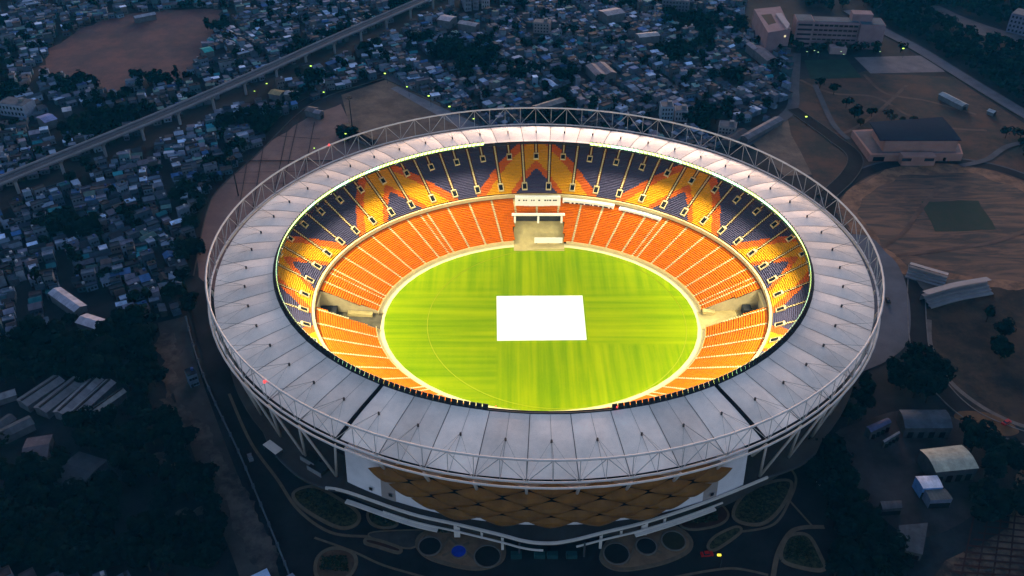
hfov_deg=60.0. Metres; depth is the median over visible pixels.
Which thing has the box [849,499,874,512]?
tree
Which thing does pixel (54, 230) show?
tree
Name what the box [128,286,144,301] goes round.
house
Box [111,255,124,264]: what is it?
house
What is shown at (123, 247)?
house
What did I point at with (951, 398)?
ring road
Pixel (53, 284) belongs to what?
house
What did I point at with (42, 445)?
farmhouse
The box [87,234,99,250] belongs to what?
house
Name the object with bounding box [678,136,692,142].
house
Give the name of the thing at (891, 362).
tree
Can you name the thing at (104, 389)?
long shed
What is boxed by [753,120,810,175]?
tan plot
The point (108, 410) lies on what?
tree
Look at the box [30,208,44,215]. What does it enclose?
house
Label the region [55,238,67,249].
house
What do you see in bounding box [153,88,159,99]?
house
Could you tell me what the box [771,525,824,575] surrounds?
curved walk
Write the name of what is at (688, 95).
house
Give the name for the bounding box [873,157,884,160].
doorway
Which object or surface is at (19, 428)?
long shed
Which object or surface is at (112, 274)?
house
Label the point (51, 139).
house
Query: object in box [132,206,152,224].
house
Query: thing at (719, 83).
house
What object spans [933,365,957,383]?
tree
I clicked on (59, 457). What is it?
tree
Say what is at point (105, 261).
house
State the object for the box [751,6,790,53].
courtyard building
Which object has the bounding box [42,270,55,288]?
house
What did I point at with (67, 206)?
tree
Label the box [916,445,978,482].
storage shed
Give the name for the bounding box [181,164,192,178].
house
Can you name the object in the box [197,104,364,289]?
parking ground
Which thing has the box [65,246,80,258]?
house
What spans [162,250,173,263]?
house
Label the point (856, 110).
tree
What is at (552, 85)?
house
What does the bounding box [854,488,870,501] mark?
tree
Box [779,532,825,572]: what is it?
garden bed
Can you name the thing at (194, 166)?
house
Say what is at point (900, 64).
pale court
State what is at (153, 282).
house
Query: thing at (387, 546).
garden bed
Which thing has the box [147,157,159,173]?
house
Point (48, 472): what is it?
tree
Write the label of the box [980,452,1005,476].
tree
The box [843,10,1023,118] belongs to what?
river road
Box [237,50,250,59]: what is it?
house
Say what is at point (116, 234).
house
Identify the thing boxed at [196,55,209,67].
house
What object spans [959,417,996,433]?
tree
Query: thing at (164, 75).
tree
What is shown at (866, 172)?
rim track
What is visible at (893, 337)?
side plaza
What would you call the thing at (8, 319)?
house
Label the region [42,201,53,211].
house
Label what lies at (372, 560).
front drive kerb
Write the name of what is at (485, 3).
apartment block
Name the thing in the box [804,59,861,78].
green lawn
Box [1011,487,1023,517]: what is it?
tree
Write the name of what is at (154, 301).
house
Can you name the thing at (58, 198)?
house
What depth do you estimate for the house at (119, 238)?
488.62 m
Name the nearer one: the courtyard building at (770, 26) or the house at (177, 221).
the house at (177, 221)
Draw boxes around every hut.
[304,106,317,117]
[312,109,323,119]
[987,108,996,115]
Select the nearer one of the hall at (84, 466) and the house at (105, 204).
the hall at (84, 466)
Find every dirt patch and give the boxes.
[154,333,183,398]
[154,451,175,468]
[159,398,224,463]
[175,506,205,515]
[212,452,278,575]
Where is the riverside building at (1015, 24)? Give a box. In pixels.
[1006,8,1023,35]
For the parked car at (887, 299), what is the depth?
445.50 m
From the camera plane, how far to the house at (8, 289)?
449.68 m
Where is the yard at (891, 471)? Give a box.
[835,411,987,536]
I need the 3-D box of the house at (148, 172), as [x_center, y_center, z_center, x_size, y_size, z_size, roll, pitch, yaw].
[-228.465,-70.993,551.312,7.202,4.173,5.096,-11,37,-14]
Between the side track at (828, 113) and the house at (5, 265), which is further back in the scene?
the side track at (828, 113)
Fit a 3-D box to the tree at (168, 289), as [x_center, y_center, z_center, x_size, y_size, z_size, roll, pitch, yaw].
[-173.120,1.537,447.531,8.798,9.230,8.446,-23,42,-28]
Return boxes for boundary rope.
[427,249,686,408]
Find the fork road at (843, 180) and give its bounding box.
[788,108,863,199]
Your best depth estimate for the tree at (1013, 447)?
356.24 m
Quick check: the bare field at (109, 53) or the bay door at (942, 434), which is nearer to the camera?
the bay door at (942, 434)
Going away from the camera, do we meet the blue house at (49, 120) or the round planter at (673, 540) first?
the round planter at (673, 540)
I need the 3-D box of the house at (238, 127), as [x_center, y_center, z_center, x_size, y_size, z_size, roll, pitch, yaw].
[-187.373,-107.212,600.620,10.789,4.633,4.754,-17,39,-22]
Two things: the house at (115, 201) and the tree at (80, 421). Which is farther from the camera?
the house at (115, 201)
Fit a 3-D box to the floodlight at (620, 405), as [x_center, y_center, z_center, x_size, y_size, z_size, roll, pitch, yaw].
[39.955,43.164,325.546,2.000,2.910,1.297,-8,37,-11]
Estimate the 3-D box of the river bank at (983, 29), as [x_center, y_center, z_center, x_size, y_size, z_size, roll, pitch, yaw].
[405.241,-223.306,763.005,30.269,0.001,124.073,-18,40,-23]
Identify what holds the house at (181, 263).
on the ground at (888, 396)
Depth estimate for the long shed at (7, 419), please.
373.72 m
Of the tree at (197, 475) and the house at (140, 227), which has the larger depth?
the house at (140, 227)
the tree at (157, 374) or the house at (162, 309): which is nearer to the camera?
the tree at (157, 374)
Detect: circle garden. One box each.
[415,529,505,570]
[599,526,692,571]
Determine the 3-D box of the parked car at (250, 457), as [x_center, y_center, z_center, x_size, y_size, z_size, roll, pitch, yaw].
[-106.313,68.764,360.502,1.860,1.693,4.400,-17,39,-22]
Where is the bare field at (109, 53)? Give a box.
[40,9,221,92]
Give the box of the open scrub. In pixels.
[788,71,1023,212]
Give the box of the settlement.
[0,0,793,575]
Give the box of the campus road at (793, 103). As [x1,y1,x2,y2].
[737,52,800,147]
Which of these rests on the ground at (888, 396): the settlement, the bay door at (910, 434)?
the settlement
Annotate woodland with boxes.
[0,0,1023,575]
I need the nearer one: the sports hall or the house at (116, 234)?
the house at (116, 234)
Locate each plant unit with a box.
[300,450,321,464]
[307,459,329,476]
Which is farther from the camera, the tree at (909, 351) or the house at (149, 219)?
the house at (149, 219)
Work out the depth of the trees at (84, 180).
577.78 m
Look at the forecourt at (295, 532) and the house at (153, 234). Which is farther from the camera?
the house at (153, 234)
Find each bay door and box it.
[906,432,913,437]
[917,432,923,437]
[928,432,934,437]
[938,432,945,437]
[945,476,952,481]
[955,475,962,480]
[964,474,971,480]
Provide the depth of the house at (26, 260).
469.18 m
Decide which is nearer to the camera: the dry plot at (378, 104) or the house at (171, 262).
the house at (171, 262)
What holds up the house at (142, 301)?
on the ground at (888, 396)
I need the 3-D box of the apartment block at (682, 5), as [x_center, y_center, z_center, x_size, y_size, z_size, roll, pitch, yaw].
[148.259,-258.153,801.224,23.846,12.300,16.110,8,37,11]
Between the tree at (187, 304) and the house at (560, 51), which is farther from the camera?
the house at (560, 51)
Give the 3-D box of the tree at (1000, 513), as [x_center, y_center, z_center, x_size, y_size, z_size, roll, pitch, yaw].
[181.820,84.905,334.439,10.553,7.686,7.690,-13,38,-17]
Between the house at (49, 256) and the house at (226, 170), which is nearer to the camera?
the house at (49, 256)
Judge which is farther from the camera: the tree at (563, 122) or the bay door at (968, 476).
the tree at (563, 122)
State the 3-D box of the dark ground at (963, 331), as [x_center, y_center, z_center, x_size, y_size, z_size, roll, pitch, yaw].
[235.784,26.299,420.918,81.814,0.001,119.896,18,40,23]
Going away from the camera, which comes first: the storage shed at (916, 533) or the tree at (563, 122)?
the storage shed at (916, 533)
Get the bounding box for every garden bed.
[291,485,360,529]
[313,546,357,575]
[363,537,402,553]
[366,511,398,529]
[679,506,728,530]
[707,525,742,551]
[731,478,793,526]
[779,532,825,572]
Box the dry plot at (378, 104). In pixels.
[341,80,482,203]
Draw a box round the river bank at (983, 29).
[931,6,1023,46]
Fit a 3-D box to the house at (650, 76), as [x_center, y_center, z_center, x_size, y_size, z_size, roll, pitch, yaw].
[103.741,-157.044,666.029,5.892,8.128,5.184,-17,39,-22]
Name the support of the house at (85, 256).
on the ground at (888, 396)
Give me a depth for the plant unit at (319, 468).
343.94 m
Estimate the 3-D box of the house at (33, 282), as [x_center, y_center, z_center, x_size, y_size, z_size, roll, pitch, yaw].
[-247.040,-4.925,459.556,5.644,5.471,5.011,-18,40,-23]
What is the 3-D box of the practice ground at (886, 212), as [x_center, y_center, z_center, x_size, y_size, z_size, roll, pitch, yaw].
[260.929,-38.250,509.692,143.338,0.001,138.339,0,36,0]
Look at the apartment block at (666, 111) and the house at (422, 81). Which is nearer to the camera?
the apartment block at (666, 111)
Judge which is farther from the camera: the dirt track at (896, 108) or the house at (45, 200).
the dirt track at (896, 108)
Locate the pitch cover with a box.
[497,296,586,340]
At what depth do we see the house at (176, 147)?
576.17 m
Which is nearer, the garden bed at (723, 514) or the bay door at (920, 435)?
the garden bed at (723, 514)
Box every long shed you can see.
[0,388,17,405]
[0,414,16,428]
[0,415,35,443]
[16,375,64,412]
[33,376,85,418]
[52,377,103,419]
[69,378,117,415]
[75,313,104,335]
[90,387,126,412]
[133,12,156,23]
[340,123,376,146]
[458,20,479,32]
[532,97,565,114]
[586,63,605,82]
[595,61,616,82]
[635,31,659,44]
[721,128,747,147]
[740,116,783,142]
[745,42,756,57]
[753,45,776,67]
[938,92,968,110]
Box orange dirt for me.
[954,411,1018,435]
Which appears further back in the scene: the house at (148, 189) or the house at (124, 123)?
the house at (124, 123)
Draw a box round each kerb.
[228,393,367,537]
[314,537,422,575]
[677,567,767,575]
[742,470,796,532]
[819,158,1023,207]
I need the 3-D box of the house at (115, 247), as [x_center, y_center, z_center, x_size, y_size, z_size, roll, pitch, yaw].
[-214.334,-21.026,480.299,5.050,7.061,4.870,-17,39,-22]
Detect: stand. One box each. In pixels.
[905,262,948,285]
[919,277,993,308]
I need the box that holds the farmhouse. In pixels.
[20,434,53,461]
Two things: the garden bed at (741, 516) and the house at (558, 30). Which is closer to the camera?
the garden bed at (741, 516)
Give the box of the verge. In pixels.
[158,316,279,575]
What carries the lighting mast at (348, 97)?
on the ground at (888, 396)
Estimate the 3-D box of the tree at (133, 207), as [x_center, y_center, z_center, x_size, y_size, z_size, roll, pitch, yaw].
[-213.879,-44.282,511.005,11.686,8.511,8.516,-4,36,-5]
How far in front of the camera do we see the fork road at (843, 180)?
573.19 m
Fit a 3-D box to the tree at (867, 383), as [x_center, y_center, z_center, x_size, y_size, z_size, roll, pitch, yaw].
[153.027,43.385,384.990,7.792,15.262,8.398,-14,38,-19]
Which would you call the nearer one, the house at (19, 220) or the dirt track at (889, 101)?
the house at (19, 220)
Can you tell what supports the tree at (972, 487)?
on the ground at (888, 396)
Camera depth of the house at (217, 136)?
592.42 m
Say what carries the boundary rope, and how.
on the cricket field at (634, 342)
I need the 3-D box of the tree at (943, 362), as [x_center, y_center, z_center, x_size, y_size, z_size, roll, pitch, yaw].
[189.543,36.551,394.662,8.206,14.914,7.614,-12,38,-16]
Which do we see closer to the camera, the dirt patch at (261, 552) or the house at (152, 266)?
the dirt patch at (261, 552)
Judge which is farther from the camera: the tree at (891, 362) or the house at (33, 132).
the house at (33, 132)
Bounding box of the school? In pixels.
[0,96,36,116]
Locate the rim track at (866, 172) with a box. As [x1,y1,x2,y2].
[821,159,1023,285]
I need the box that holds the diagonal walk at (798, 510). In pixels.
[788,499,813,526]
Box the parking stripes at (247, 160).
[235,118,339,228]
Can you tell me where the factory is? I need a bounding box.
[598,7,624,23]
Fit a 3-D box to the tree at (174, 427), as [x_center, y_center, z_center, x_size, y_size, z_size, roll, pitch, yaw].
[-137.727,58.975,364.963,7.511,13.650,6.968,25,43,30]
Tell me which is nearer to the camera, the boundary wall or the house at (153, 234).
the boundary wall
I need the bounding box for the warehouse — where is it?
[437,14,456,28]
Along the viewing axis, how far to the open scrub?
623.61 m
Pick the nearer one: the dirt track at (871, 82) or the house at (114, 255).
the house at (114, 255)
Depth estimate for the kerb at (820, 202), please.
563.98 m
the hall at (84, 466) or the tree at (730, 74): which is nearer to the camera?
the hall at (84, 466)
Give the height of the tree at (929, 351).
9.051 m
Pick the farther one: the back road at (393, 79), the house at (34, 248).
the back road at (393, 79)
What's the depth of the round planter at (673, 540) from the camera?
327.77 m
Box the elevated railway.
[0,0,433,193]
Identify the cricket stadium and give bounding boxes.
[205,107,884,558]
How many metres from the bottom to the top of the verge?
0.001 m
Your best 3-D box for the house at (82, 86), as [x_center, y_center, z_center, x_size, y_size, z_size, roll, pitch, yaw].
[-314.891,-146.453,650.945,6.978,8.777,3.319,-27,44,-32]
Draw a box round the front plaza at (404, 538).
[368,529,425,548]
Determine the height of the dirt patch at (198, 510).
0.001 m
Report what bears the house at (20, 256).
on the ground at (888, 396)
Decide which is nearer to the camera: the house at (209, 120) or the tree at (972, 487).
the tree at (972, 487)
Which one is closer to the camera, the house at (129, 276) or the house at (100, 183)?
the house at (129, 276)
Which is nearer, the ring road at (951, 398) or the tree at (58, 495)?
the tree at (58, 495)
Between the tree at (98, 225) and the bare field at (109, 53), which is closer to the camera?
the tree at (98, 225)
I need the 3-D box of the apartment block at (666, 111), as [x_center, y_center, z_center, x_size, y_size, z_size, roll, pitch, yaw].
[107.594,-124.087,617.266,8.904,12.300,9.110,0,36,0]
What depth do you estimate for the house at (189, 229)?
491.67 m
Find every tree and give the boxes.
[5,317,34,341]
[14,450,42,477]
[25,314,46,328]
[29,456,64,484]
[33,210,47,219]
[41,320,64,343]
[44,219,66,233]
[46,445,70,466]
[48,208,62,217]
[48,477,77,502]
[51,361,66,377]
[56,121,70,130]
[60,205,71,212]
[61,410,87,428]
[66,477,88,500]
[67,252,82,261]
[69,404,95,428]
[74,361,89,382]
[76,223,92,236]
[87,358,102,378]
[92,216,104,229]
[94,318,114,338]
[95,267,111,277]
[100,403,117,423]
[102,115,116,124]
[104,122,120,128]
[110,103,120,116]
[110,105,128,116]
[110,308,128,321]
[117,112,133,122]
[123,303,139,319]
[126,289,139,301]
[130,202,149,210]
[141,365,168,386]
[158,404,177,412]
[159,71,170,81]
[159,282,175,297]
[159,411,181,426]
[166,415,182,436]
[166,425,199,447]
[167,185,187,200]
[172,265,190,278]
[178,292,198,302]
[179,295,196,310]
[181,91,197,97]
[181,218,199,228]
[182,461,219,487]
[185,242,196,256]
[188,240,204,253]
[191,237,204,250]
[191,477,215,498]
[192,172,208,182]
[200,158,219,168]
[205,510,228,535]
[243,112,257,125]
[249,104,261,113]
[550,113,561,125]
[560,119,569,126]
[634,123,648,135]
[700,104,714,113]
[707,68,720,77]
[725,68,736,81]
[822,433,846,457]
[824,451,853,471]
[839,464,855,478]
[841,400,867,419]
[841,470,860,489]
[843,403,861,424]
[848,104,863,117]
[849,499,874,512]
[850,386,875,407]
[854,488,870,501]
[858,370,876,394]
[877,529,910,557]
[880,548,914,575]
[886,356,912,369]
[887,366,911,389]
[905,340,916,356]
[919,384,942,396]
[922,375,940,402]
[923,344,942,359]
[932,356,951,370]
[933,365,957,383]
[935,371,948,394]
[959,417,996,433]
[963,422,987,452]
[968,481,983,498]
[970,492,995,521]
[977,480,1014,512]
[979,476,999,499]
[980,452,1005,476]
[981,429,1016,457]
[984,461,1007,478]
[987,488,1014,509]
[989,505,1012,521]
[990,335,1008,345]
[991,341,1014,358]
[992,442,1019,463]
[993,317,1016,335]
[1006,450,1023,470]
[1007,437,1023,455]
[1010,480,1023,506]
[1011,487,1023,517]
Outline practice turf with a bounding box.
[921,200,995,230]
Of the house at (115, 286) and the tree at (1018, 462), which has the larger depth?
the house at (115, 286)
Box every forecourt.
[191,277,838,575]
[917,279,963,289]
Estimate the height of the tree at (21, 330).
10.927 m
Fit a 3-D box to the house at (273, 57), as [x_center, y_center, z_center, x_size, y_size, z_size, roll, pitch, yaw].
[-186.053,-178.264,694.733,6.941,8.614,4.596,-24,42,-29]
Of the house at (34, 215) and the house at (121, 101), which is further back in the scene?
the house at (121, 101)
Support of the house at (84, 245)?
on the ground at (888, 396)
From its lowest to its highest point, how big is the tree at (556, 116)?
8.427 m
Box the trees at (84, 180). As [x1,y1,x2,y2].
[1,3,471,219]
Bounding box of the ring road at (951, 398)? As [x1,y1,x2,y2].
[907,264,1023,444]
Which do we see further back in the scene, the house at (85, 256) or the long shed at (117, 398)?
the house at (85, 256)
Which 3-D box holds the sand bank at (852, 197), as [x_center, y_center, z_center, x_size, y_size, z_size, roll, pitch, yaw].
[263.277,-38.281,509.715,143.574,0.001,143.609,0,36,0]
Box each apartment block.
[462,0,470,11]
[473,0,478,9]
[481,0,489,8]
[533,18,550,33]
[659,100,674,120]
[662,0,689,11]
[674,104,687,121]
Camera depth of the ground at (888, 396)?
535.73 m
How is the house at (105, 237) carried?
on the ground at (888, 396)
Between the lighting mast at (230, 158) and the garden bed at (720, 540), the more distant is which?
the lighting mast at (230, 158)
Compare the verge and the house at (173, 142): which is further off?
the house at (173, 142)
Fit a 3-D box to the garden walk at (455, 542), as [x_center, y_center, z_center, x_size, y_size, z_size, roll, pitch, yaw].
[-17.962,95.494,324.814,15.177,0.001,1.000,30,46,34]
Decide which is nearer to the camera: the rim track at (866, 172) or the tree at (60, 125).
the rim track at (866, 172)
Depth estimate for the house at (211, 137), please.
582.97 m
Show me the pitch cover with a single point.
(526, 318)
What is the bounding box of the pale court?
[854,56,944,72]
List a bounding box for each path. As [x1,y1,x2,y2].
[391,86,478,129]
[927,319,1023,427]
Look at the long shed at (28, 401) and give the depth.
386.84 m
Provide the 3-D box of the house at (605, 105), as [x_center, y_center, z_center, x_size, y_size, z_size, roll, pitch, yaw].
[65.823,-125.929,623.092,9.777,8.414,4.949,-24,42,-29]
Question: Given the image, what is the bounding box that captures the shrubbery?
[300,485,816,571]
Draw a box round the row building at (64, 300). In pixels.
[48,287,88,317]
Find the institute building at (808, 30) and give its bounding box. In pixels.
[791,10,885,54]
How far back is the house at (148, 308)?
438.22 m
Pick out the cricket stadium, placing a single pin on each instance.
(727, 261)
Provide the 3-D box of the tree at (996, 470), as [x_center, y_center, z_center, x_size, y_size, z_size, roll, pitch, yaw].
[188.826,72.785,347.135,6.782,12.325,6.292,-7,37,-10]
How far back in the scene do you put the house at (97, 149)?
578.13 m
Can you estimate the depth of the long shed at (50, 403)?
383.71 m
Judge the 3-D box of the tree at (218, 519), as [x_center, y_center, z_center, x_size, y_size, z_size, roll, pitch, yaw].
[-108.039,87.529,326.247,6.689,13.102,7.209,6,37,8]
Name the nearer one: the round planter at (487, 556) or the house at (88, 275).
the round planter at (487, 556)
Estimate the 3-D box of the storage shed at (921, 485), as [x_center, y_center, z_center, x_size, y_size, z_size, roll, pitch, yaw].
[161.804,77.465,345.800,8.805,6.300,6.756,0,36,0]
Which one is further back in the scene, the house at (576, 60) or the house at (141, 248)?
the house at (576, 60)
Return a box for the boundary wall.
[185,316,289,574]
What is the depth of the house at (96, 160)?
556.00 m
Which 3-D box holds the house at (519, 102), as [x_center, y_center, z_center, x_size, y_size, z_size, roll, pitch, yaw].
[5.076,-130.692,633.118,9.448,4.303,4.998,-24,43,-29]
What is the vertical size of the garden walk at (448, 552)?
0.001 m
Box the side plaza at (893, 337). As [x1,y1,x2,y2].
[758,234,910,371]
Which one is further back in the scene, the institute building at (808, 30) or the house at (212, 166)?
the institute building at (808, 30)
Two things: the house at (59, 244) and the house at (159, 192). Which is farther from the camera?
the house at (159, 192)
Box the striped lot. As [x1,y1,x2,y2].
[935,470,1023,575]
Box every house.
[0,32,14,43]
[0,128,16,141]
[0,154,10,161]
[0,248,12,258]
[0,261,12,271]
[1,286,16,295]
[2,307,16,317]
[2,314,16,326]
[5,321,16,326]
[5,325,15,331]
[6,272,20,286]
[8,241,22,253]
[9,153,21,160]
[9,198,23,210]
[12,205,25,216]
[13,215,24,224]
[13,257,27,267]
[13,265,26,281]
[14,221,30,234]
[14,252,26,258]
[14,259,25,274]
[21,148,34,158]
[22,188,33,200]
[22,210,31,221]
[22,224,34,237]
[24,229,33,237]
[24,258,32,271]
[25,1,38,8]
[25,92,43,100]
[27,242,45,254]
[27,259,39,269]
[27,272,41,286]
[27,301,43,314]
[28,129,39,138]
[28,252,42,262]
[28,289,42,298]
[28,295,43,306]
[29,198,43,210]
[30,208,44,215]
[31,184,45,198]
[32,224,49,240]
[33,211,45,217]
[36,113,57,129]
[38,85,51,95]
[39,126,50,135]
[39,268,52,280]
[41,197,49,202]
[41,246,54,254]
[42,135,55,144]
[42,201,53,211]
[42,249,56,265]
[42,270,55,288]
[44,187,54,197]
[45,183,58,189]
[45,288,52,299]
[48,206,61,211]
[48,280,59,288]
[51,191,65,205]
[52,234,65,241]
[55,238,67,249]
[58,181,71,197]
[61,106,72,117]
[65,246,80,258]
[67,239,80,250]
[70,193,84,208]
[71,188,80,194]
[74,135,84,143]
[74,203,87,211]
[76,82,87,92]
[79,241,94,253]
[80,258,94,268]
[81,267,97,282]
[82,253,89,260]
[83,190,95,196]
[85,195,95,206]
[85,280,98,291]
[86,264,98,269]
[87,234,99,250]
[89,248,111,261]
[90,183,110,195]
[91,179,109,185]
[92,167,103,178]
[93,146,102,152]
[94,156,102,166]
[96,256,108,266]
[98,155,108,167]
[100,199,110,215]
[100,258,112,265]
[100,263,112,272]
[100,273,110,286]
[101,228,119,241]
[102,178,114,183]
[103,184,115,193]
[108,230,124,239]
[108,272,119,278]
[108,282,123,295]
[109,197,120,208]
[109,216,120,222]
[109,236,124,241]
[109,240,122,255]
[109,252,121,263]
[109,275,121,284]
[110,190,121,198]
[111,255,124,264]
[112,200,129,213]
[112,263,123,273]
[114,174,127,181]
[114,288,125,300]
[115,98,125,105]
[115,180,128,192]
[115,300,126,309]
[118,150,131,162]
[119,238,132,254]
[119,267,130,279]
[120,163,137,172]
[122,121,131,135]
[122,258,141,270]
[122,302,133,308]
[124,273,135,279]
[125,228,139,242]
[125,241,135,254]
[125,276,141,289]
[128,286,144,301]
[129,185,140,201]
[131,130,140,135]
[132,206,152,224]
[134,241,147,251]
[135,300,147,304]
[136,159,148,168]
[136,224,146,235]
[136,245,147,251]
[137,169,150,177]
[138,231,157,241]
[139,248,157,268]
[139,273,150,282]
[140,303,150,315]
[141,180,148,192]
[142,184,154,195]
[142,279,156,287]
[143,195,155,204]
[143,216,155,226]
[145,218,160,227]
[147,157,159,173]
[147,224,160,232]
[147,260,157,277]
[148,296,159,308]
[150,181,163,190]
[151,270,161,281]
[151,286,161,301]
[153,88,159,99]
[154,189,166,200]
[155,210,167,222]
[157,234,170,246]
[157,303,167,316]
[158,272,167,282]
[158,281,168,293]
[159,94,167,105]
[159,199,171,207]
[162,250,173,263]
[164,266,175,277]
[165,139,177,146]
[166,257,176,267]
[168,271,174,282]
[169,301,181,316]
[170,218,181,225]
[171,161,181,172]
[172,144,184,151]
[175,258,189,273]
[176,204,189,219]
[180,225,196,238]
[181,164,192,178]
[182,162,197,171]
[184,366,199,387]
[185,139,196,145]
[186,172,197,183]
[187,198,198,212]
[189,82,200,92]
[189,143,201,156]
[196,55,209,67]
[200,46,214,58]
[202,132,219,140]
[203,161,217,173]
[204,117,214,123]
[208,133,216,146]
[212,151,223,155]
[212,171,222,181]
[218,57,234,72]
[219,165,232,175]
[226,125,242,130]
[236,131,249,145]
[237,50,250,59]
[245,64,255,69]
[250,138,262,147]
[257,101,267,113]
[268,53,278,62]
[268,89,284,100]
[275,76,284,88]
[283,90,298,100]
[287,22,299,27]
[300,62,310,72]
[324,77,334,90]
[355,49,365,57]
[415,76,430,90]
[422,25,434,32]
[466,84,480,95]
[466,102,477,114]
[484,95,497,100]
[497,50,505,58]
[500,73,509,80]
[512,99,524,104]
[517,78,526,89]
[533,87,542,99]
[541,67,549,76]
[547,79,557,88]
[550,28,561,36]
[550,62,563,68]
[551,49,563,54]
[569,58,578,64]
[570,89,577,100]
[576,49,586,59]
[587,116,602,128]
[590,34,602,42]
[598,100,613,112]
[609,110,619,118]
[615,104,627,116]
[642,3,653,11]
[645,72,655,81]
[668,66,679,78]
[675,123,690,132]
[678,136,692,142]
[683,91,695,102]
[715,81,728,85]
[717,120,736,135]
[775,86,787,92]
[781,65,792,76]
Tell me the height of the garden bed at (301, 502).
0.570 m
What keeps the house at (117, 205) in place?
on the ground at (888, 396)
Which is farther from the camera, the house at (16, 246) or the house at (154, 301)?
the house at (16, 246)
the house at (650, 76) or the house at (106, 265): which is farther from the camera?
the house at (650, 76)
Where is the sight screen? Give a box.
[534,238,561,243]
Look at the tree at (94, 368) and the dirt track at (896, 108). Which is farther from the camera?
the dirt track at (896, 108)
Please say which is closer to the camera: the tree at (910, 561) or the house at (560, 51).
the tree at (910, 561)
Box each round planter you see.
[418,536,441,555]
[450,544,466,558]
[474,544,500,567]
[603,542,629,564]
[635,537,656,555]
[661,530,685,551]
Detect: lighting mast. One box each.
[226,156,238,195]
[345,96,352,125]
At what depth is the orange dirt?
379.73 m
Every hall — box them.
[54,451,108,485]
[851,117,962,165]
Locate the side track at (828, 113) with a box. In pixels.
[813,85,850,138]
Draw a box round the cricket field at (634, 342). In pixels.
[384,247,697,410]
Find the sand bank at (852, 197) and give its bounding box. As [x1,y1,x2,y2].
[839,163,1023,289]
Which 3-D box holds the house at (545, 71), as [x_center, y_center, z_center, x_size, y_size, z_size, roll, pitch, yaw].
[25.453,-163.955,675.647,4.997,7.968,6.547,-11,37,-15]
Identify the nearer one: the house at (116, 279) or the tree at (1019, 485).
the tree at (1019, 485)
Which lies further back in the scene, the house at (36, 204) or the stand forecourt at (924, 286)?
the house at (36, 204)
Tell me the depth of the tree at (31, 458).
344.48 m
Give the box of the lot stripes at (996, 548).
[949,481,1023,575]
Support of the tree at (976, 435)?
on the ground at (888, 396)
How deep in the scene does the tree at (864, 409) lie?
374.52 m
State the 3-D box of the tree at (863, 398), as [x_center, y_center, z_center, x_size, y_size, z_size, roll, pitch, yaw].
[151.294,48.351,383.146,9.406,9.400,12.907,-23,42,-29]
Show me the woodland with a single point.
(906, 10)
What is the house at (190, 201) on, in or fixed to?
on the ground at (888, 396)
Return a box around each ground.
[0,0,1023,575]
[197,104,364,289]
[837,166,1023,281]
[926,287,1023,427]
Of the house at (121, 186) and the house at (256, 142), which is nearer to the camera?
the house at (121, 186)
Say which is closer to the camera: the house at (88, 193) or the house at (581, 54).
the house at (88, 193)
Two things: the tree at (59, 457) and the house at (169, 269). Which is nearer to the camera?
the tree at (59, 457)
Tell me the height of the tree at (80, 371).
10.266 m
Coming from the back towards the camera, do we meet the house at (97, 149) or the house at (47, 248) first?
the house at (97, 149)
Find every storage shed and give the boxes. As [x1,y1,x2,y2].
[864,418,891,439]
[878,500,901,515]
[881,431,899,448]
[896,410,952,437]
[897,523,927,560]
[912,475,942,497]
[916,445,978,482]
[922,489,952,507]
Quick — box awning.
[263,440,282,457]
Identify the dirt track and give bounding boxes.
[800,80,986,130]
[834,85,907,133]
[862,74,975,114]
[880,186,940,247]
[895,229,1023,256]
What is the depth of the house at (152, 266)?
461.77 m
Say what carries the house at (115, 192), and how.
on the ground at (888, 396)
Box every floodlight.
[476,402,481,407]
[618,402,623,407]
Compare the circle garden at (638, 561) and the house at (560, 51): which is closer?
the circle garden at (638, 561)
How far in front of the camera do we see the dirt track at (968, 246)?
487.96 m
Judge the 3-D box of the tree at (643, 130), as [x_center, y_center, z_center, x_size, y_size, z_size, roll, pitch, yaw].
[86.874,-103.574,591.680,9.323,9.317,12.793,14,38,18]
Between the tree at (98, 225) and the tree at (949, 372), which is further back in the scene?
the tree at (98, 225)
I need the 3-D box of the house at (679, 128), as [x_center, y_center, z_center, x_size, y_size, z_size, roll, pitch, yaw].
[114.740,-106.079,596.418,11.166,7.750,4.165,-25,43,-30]
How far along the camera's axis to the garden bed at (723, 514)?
334.40 m
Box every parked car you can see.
[247,453,253,461]
[700,551,713,557]
[885,297,890,303]
[1001,419,1011,425]
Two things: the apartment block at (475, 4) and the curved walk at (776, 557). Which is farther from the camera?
the apartment block at (475, 4)
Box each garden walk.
[439,537,448,552]
[442,541,469,556]
[448,537,473,559]
[626,539,636,563]
[653,531,663,555]
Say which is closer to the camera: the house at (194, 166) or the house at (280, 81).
the house at (194, 166)
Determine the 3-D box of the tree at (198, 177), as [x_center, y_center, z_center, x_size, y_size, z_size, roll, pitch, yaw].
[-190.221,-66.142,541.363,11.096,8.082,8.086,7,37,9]
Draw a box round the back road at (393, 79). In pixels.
[380,74,499,127]
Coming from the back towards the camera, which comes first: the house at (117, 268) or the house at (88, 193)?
the house at (88, 193)
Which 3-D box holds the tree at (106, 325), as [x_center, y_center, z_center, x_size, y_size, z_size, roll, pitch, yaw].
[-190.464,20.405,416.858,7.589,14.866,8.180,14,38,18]
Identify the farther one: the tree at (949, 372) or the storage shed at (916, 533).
the tree at (949, 372)
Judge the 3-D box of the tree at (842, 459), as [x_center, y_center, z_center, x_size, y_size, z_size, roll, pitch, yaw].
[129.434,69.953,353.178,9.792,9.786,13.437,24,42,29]

